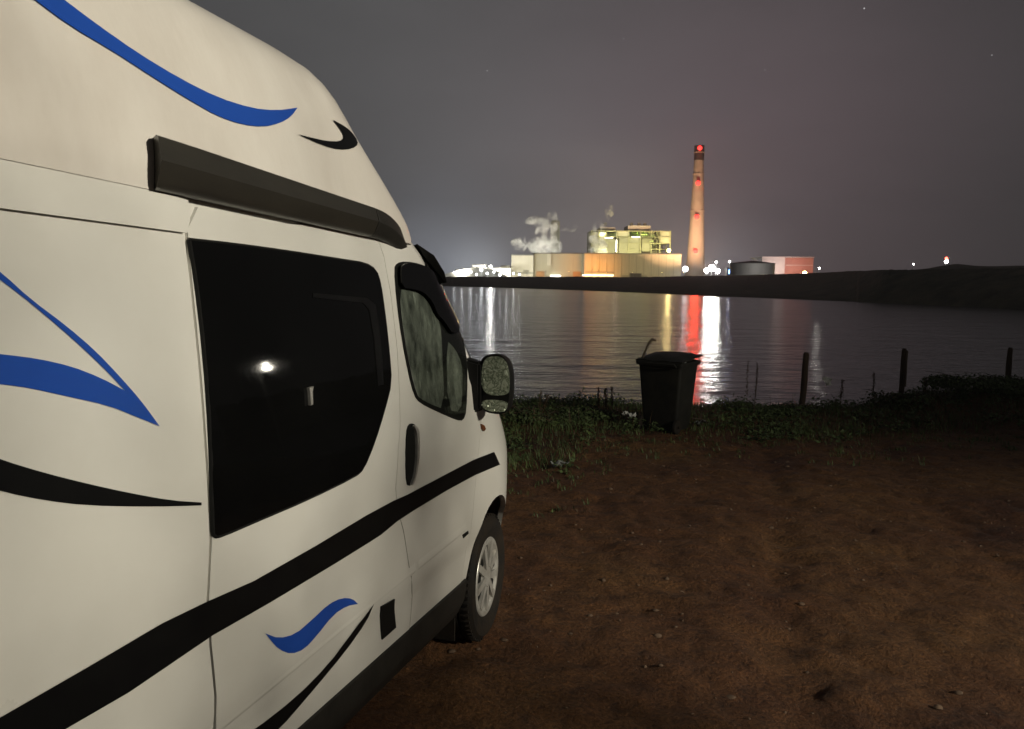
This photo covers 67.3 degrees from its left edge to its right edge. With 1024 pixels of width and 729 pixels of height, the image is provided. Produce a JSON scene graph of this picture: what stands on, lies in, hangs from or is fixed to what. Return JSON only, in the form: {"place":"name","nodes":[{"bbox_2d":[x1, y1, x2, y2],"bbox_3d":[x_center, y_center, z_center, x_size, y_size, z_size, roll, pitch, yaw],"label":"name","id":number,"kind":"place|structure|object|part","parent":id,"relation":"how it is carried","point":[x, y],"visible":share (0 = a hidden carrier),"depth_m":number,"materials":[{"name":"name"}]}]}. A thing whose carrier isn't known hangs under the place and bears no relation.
{"place":"outdoors","nodes":[
{"label":"outdoors","id":0,"kind":"place"},
{"bbox_2d":[189,0,1023,275],"label":"sky","id":1,"kind":"structure","parent":0,"point":[847,135],"materials":[{"name":"grey"}]},
{"bbox_2d":[341,388,1023,728],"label":"ground","id":2,"kind":"structure","parent":0,"point":[958,626],"depth_m":5.00,"materials":[{"name":"brown soil"}]},
{"bbox_2d":[0,0,513,728],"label":"camper van","id":3,"kind":"object","parent":2,"relation":"on","point":[256,400],"visible":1,"depth_m":2.01,"materials":[{"name":"white paint"}]},
{"bbox_3d":[-0.648,0.318,2.535,0.183,1.623,1.248,2,4,18],"label":"sliding door","id":4,"kind":"part","parent":3,"relation":"part of","materials":[{"name":"white paint"}]},
{"bbox_3d":[-0.381,0.263,3.412,0.231,1.623,0.986,2,4,18],"label":"cab door","id":5,"kind":"part","parent":3,"relation":"part of","materials":[{"name":"white paint"}]},
{"bbox_2d":[500,404,561,425],"bbox_3d":[0.278,0.816,11.979,1.087,0.367,0.665,6,8,38],"label":"bramble bush","id":6,"kind":"object","parent":2,"relation":"on","point":[531,413],"visible":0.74,"depth_m":11.84,"materials":[{"name":"green plant"}]},
{"bbox_2d":[538,390,542,413],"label":"weed stalk","id":7,"kind":"object","parent":2,"relation":"on","point":[540,402],"visible":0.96,"depth_m":12.34,"materials":[{"name":"plant"}]},
{"bbox_2d":[541,394,549,412],"bbox_3d":[0.537,0.668,12.477,0.154,0.410,0.105,0,6,0],"label":"weed stalk","id":8,"kind":"object","parent":2,"relation":"on","point":[546,400],"visible":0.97,"depth_m":12.46,"materials":[{"name":"plant"}]},
{"bbox_2d":[550,460,568,466],"bbox_3d":[0.538,1.107,8.638,0.140,0.068,0.229,-8,-1,-22],"label":"plastic scrap","id":9,"kind":"object","parent":2,"relation":"on","point":[559,462],"visible":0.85,"depth_m":8.60,"materials":[{"name":"white plastic"}]},
{"bbox_2d":[555,403,612,419],"bbox_3d":[1.157,0.789,12.596,0.935,0.289,0.802,0,6,0],"label":"bramble bush","id":10,"kind":"object","parent":2,"relation":"on","point":[566,409],"visible":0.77,"depth_m":12.43,"materials":[{"name":"green plant"}]},
{"bbox_2d":[596,387,600,406],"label":"weed stalk","id":11,"kind":"object","parent":2,"relation":"on","point":[598,400],"visible":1,"depth_m":12.67,"materials":[{"name":"brown plant"}]},
{"bbox_2d":[603,387,608,408],"bbox_3d":[1.561,0.612,12.783,0.113,0.481,0.125,0,6,0],"label":"weed stalk","id":12,"kind":"object","parent":2,"relation":"on","point":[605,396],"visible":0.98,"depth_m":12.76,"materials":[{"name":"plant"}]},
{"bbox_2d":[609,386,614,409],"bbox_3d":[1.672,0.603,12.884,0.098,0.490,0.080,0,6,0],"label":"weed stalk","id":13,"kind":"object","parent":2,"relation":"on","point":[612,398],"visible":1,"depth_m":12.87,"materials":[{"name":"plant"}]},
{"bbox_2d":[636,351,702,433],"bbox_3d":[2.326,0.406,11.563,0.781,1.170,0.773,5,8,38],"label":"wheelie bin","id":14,"kind":"object","parent":2,"relation":"on","point":[667,379],"visible":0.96,"depth_m":11.37,"materials":[{"name":"black plastic"}]},
{"bbox_2d":[642,338,655,357],"bbox_3d":[2.031,-0.208,11.464,0.227,0.372,0.071,2,7,16],"label":"stick","id":15,"kind":"object","parent":14,"relation":"in","point":[647,345],"visible":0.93,"depth_m":11.44,"materials":[{"name":"brown wood"}]},
{"bbox_2d":[379,436,1023,719],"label":"loose stones","id":16,"kind":"object","parent":2,"relation":"on","point":[937,706],"visible":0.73,"depth_m":5.04,"materials":[{"name":"brown stone"}]},
{"bbox_2d":[745,361,748,393],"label":"weed stalk","id":17,"kind":"object","parent":2,"relation":"on","point":[747,377],"visible":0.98,"depth_m":13.49,"materials":[{"name":"plant"}]},
{"bbox_2d":[754,362,758,406],"bbox_3d":[4.323,0.394,13.640,0.083,0.872,0.085,2,7,12],"label":"weed stalk","id":18,"kind":"object","parent":2,"relation":"on","point":[756,381],"visible":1,"depth_m":13.62,"materials":[{"name":"brown plant"}]},
{"bbox_2d":[726,402,821,416],"bbox_3d":[4.540,0.816,13.328,1.474,0.273,0.955,-3,7,-25],"label":"bramble bush","id":19,"kind":"object","parent":2,"relation":"on","point":[781,410],"visible":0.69,"depth_m":13.21,"materials":[{"name":"green plant"}]},
{"bbox_2d":[799,352,808,407],"bbox_3d":[5.069,0.375,13.406,0.155,1.185,0.118,2,7,16],"label":"fence post","id":20,"kind":"object","parent":2,"relation":"on","point":[804,381],"visible":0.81,"depth_m":13.35,"materials":[{"name":"brown wood"}]},
{"bbox_2d":[839,379,844,400],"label":"weed stalk","id":21,"kind":"object","parent":2,"relation":"on","point":[842,382],"visible":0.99,"depth_m":13.74,"materials":[{"name":"brown plant"}]},
{"bbox_2d":[871,373,875,397],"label":"weed stalk","id":22,"kind":"object","parent":2,"relation":"on","point":[873,386],"visible":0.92,"depth_m":13.95,"materials":[{"name":"plant"}]},
{"bbox_2d":[865,389,938,407],"bbox_3d":[6.916,0.651,13.592,1.206,0.388,0.792,0,6,0],"label":"bramble bush","id":23,"kind":"object","parent":2,"relation":"on","point":[916,398],"visible":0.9,"depth_m":13.55,"materials":[{"name":"green plant"}]},
{"bbox_2d":[898,348,907,397],"bbox_3d":[7.006,0.282,13.832,0.131,1.149,0.106,0,6,0],"label":"fence post","id":24,"kind":"object","parent":2,"relation":"on","point":[903,370],"visible":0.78,"depth_m":13.78,"materials":[{"name":"brown wood"}]},
{"bbox_2d":[919,371,1023,397],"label":"bramble bush","id":25,"kind":"object","parent":2,"relation":"on","point":[998,384],"visible":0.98,"depth_m":13.77,"materials":[{"name":"green plant"}]},
{"bbox_2d":[1005,347,1012,375],"bbox_3d":[9.540,0.145,14.792,0.116,0.952,0.120,0,6,0],"label":"fence post","id":26,"kind":"object","parent":2,"relation":"on","point":[1008,370],"visible":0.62,"depth_m":14.73,"materials":[{"name":"brown wood"}]},
{"bbox_2d":[441,264,1023,308],"bbox_3d":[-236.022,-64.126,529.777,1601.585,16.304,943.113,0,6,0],"label":"shore","id":27,"kind":"structure","parent":0,"point":[963,285],"depth_m":197.70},
{"bbox_2d":[445,267,505,276],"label":"coal heap","id":28,"kind":"object","parent":27,"relation":"on","point":[474,270],"visible":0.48,"depth_m":536.29,"materials":[{"name":"white"}]},
{"bbox_2d":[472,264,486,268],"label":"shed","id":29,"kind":"structure","parent":27,"relation":"on","point":[480,265],"depth_m":559.48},
{"bbox_2d":[487,268,510,276],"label":"shed","id":30,"kind":"structure","parent":27,"relation":"on","point":[504,270],"depth_m":565.82,"materials":[{"name":"white metal"}]},
{"bbox_2d":[501,254,533,276],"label":"turbine hall","id":31,"kind":"structure","parent":27,"relation":"on","point":[522,265],"depth_m":595.24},
{"bbox_2d":[550,220,559,252],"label":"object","id":32,"kind":"structure","parent":27,"relation":"on","point":[554,235],"depth_m":651.91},
{"bbox_2d":[532,253,582,276],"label":"turbine hall","id":33,"kind":"structure","parent":27,"relation":"on","point":[557,264],"depth_m":601.00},
{"bbox_2d":[536,271,543,276],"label":"loading door","id":34,"kind":"structure","parent":33,"relation":"in","point":[538,273],"depth_m":601.47,"materials":[{"name":"orange metal"}]},
{"bbox_2d":[573,271,580,276],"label":"loading door","id":35,"kind":"structure","parent":33,"relation":"in","point":[575,273],"depth_m":601.47,"materials":[{"name":"orange metal"}]},
{"bbox_2d":[587,223,670,253],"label":"boiler house","id":36,"kind":"structure","parent":27,"relation":"on","point":[638,238],"depth_m":645.60,"materials":[{"name":"paint"}]},
{"bbox_2d":[582,253,681,276],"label":"boiler annexe","id":37,"kind":"structure","parent":27,"relation":"on","point":[637,264],"depth_m":591.05,"materials":[{"name":"beige metal"}]},
{"bbox_2d":[630,273,640,276],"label":"loading door","id":38,"kind":"structure","parent":37,"relation":"in","point":[631,274],"depth_m":591.42,"materials":[{"name":"grey metal"}]},
{"bbox_2d":[684,145,705,275],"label":"chimney","id":39,"kind":"object","parent":27,"relation":"on","point":[695,263],"visible":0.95,"depth_m":596.68,"materials":[{"name":"concrete"}]},
{"bbox_2d":[708,265,714,274],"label":"floodlight","id":40,"kind":"object","parent":27,"relation":"on","point":[711,268],"visible":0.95,"depth_m":544.85,"materials":[{"name":"white"}]},
{"bbox_2d":[725,268,729,275],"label":"cabin","id":41,"kind":"object","parent":27,"relation":"on","point":[727,271],"visible":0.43,"depth_m":514.31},
{"bbox_2d":[729,261,775,274],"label":"storage tank","id":42,"kind":"object","parent":27,"relation":"on","point":[748,268],"visible":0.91,"depth_m":428.64,"materials":[{"name":"grey metal"}]},
{"bbox_2d":[750,257,814,273],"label":"shed","id":43,"kind":"structure","parent":27,"relation":"on","point":[791,265],"depth_m":467.27,"materials":[{"name":"pink metal"}]},
{"bbox_2d":[442,286,1023,407],"bbox_3d":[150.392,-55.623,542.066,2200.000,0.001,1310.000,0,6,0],"label":"water","id":44,"kind":"structure","parent":0,"point":[562,343],"depth_m":59.64,"materials":[{"name":"black liquid"}]},
{"bbox_2d":[499,373,1023,517],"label":"grass","id":45,"kind":"structure","parent":0,"point":[576,401],"depth_m":11.99,"materials":[{"name":"green plant"}]},
{"bbox_2d":[622,411,635,417],"bbox_3d":[1.775,0.759,11.679,0.216,0.100,0.150,4,-8,-10],"label":"plastic scrap","id":46,"kind":"object","parent":45,"relation":"on","point":[627,414],"visible":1,"depth_m":11.63,"materials":[{"name":"white plastic"}]},
{"bbox_2d":[822,377,831,385],"bbox_3d":[5.516,0.284,13.468,0.214,0.150,0.109,3,-23,-29],"label":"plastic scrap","id":47,"kind":"object","parent":45,"relation":"on","point":[827,380],"visible":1,"depth_m":13.46,"materials":[{"name":"white plastic"}]}
]}

